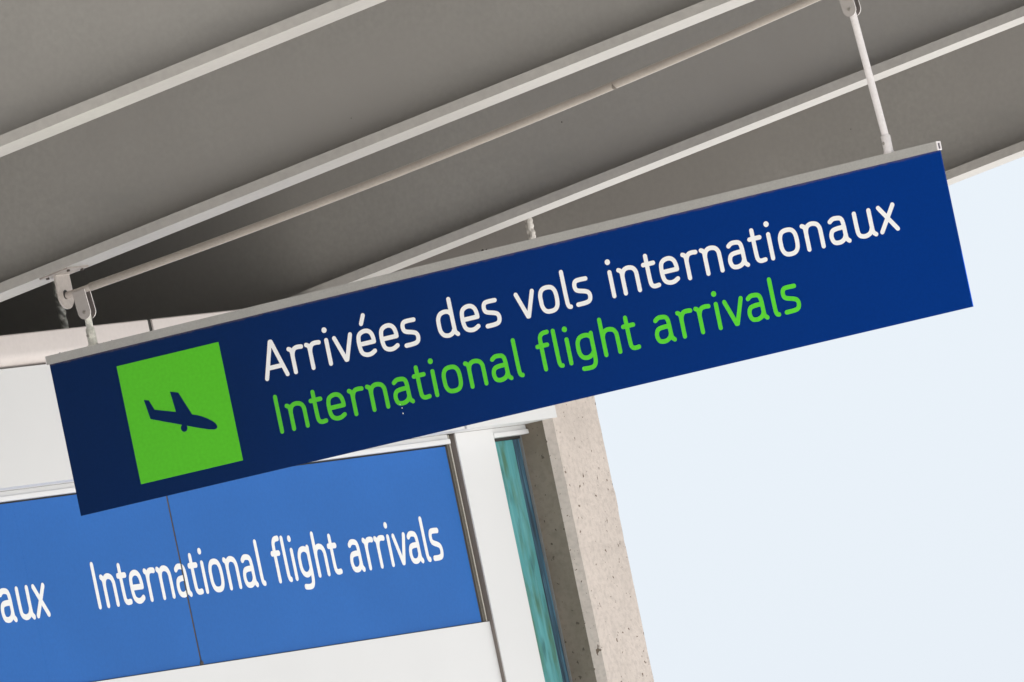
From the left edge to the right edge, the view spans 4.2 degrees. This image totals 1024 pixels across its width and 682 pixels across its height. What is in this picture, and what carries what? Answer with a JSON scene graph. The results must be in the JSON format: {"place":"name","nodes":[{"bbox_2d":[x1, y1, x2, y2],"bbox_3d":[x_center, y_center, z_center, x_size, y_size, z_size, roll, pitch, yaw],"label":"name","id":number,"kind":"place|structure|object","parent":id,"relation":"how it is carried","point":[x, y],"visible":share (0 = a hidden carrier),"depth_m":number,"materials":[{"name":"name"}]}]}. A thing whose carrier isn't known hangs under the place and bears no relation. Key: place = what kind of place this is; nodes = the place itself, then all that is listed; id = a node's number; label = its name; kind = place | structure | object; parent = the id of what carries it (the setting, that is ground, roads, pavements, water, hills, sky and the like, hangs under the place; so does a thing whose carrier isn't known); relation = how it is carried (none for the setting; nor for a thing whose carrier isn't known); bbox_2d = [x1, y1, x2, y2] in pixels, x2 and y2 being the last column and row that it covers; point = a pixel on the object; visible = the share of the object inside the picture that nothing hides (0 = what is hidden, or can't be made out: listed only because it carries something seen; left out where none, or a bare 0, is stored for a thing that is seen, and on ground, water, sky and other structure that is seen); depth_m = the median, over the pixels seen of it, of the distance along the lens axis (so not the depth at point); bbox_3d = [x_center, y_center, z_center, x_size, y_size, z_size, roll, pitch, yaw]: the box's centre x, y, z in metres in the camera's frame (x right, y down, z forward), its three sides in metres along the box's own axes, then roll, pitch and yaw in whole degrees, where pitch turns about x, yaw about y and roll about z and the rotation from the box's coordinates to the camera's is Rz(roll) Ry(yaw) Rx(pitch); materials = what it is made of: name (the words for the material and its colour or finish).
{"place":"outdoors","nodes":[
{"label":"outdoors","id":0,"kind":"place"},
{"bbox_2d":[594,156,1023,681],"label":"sky","id":1,"kind":"structure","parent":0,"point":[850,508],"materials":[{"name":"white"}]},
{"label":"ground","id":2,"kind":"structure","parent":0,"visible":0},
{"bbox_2d":[0,309,572,681],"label":"terminal wall","id":3,"kind":"structure","parent":2,"relation":"on","point":[515,634],"depth_m":59.03,"materials":[{"name":"grey"}]},
{"bbox_2d":[52,281,68,328],"bbox_3d":[-1.846,-0.232,57.173,0.040,0.842,0.038,-13,-3,29],"label":"wrapped pipe","id":4,"kind":"object","parent":3,"relation":"on","point":[61,310],"visible":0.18,"depth_m":57.16,"materials":[{"name":"grey metal"}]},
{"bbox_2d":[0,447,480,681],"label":"wall sign","id":5,"kind":"object","parent":3,"relation":"attached to","point":[304,557],"visible":1,"depth_m":57.61,"materials":[{"name":"blue plastic"}]},
{"bbox_2d":[495,439,569,681],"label":"window","id":6,"kind":"structure","parent":3,"relation":"in","point":[512,467],"depth_m":59.82,"materials":[{"name":"teal glass"}]},
{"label":"canopy roof","id":7,"kind":"structure","parent":3,"relation":"on","visible":0},
{"bbox_2d":[0,0,385,156],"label":"canopy girder","id":8,"kind":"object","parent":7,"relation":"attached to","point":[65,65],"depth_m":50.62,"materials":[{"name":"grey metal"}]},
{"bbox_2d":[0,0,753,301],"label":"canopy girder","id":9,"kind":"object","parent":7,"relation":"attached to","point":[315,102],"visible":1,"depth_m":54.30,"materials":[{"name":"grey metal"}]},
{"bbox_2d":[39,0,819,308],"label":"hanger pipe","id":10,"kind":"object","parent":9,"relation":"hanging from","point":[63,286],"visible":1,"depth_m":54.06,"materials":[{"name":"grey metal"}]},
{"bbox_2d":[72,289,98,345],"bbox_3d":[-1.647,-0.090,54.793,0.064,0.220,0.050,-13,-3,29],"label":"hanger rod","id":11,"kind":"object","parent":10,"relation":"hanging from","point":[85,305],"visible":1,"depth_m":54.78,"materials":[{"name":"paint"}]},
{"bbox_2d":[839,0,893,153],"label":"hanger rod","id":12,"kind":"object","parent":10,"relation":"hanging from","point":[851,9],"visible":1,"depth_m":53.10,"materials":[{"name":"paint"}]},
{"bbox_2d":[45,141,973,515],"bbox_3d":[-0.040,-0.038,53.925,3.986,0.642,0.033,-13,-3,29],"label":"hanging sign","id":13,"kind":"object","parent":12,"relation":"hanging from","point":[795,261],"visible":1,"depth_m":53.89,"materials":[{"name":"blue paint"},{"name":"green vinyl"},{"name":"white vinyl"}]},
{"bbox_2d":[0,0,1023,334],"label":"canopy girder","id":14,"kind":"object","parent":7,"relation":"attached to","point":[794,62],"visible":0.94,"depth_m":57.80,"materials":[{"name":"grey metal"}]},
{"bbox_2d":[524,218,535,239],"bbox_3d":[0.052,-0.602,60.283,0.040,0.873,0.037,-13,-3,29],"label":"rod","id":15,"kind":"object","parent":7,"relation":"hanging from","point":[529,226],"visible":0.09,"depth_m":60.26,"materials":[{"name":"white metal"}]},
{"bbox_2d":[392,23,1023,272],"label":"canopy girder","id":16,"kind":"object","parent":7,"relation":"attached to","point":[964,105],"visible":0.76,"depth_m":61.74,"materials":[{"name":"grey metal"}]},
{"bbox_2d":[499,396,653,681],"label":"concrete column","id":17,"kind":"structure","parent":2,"relation":"on","point":[584,544],"depth_m":59.92,"materials":[{"name":"beige concrete"}]}
]}

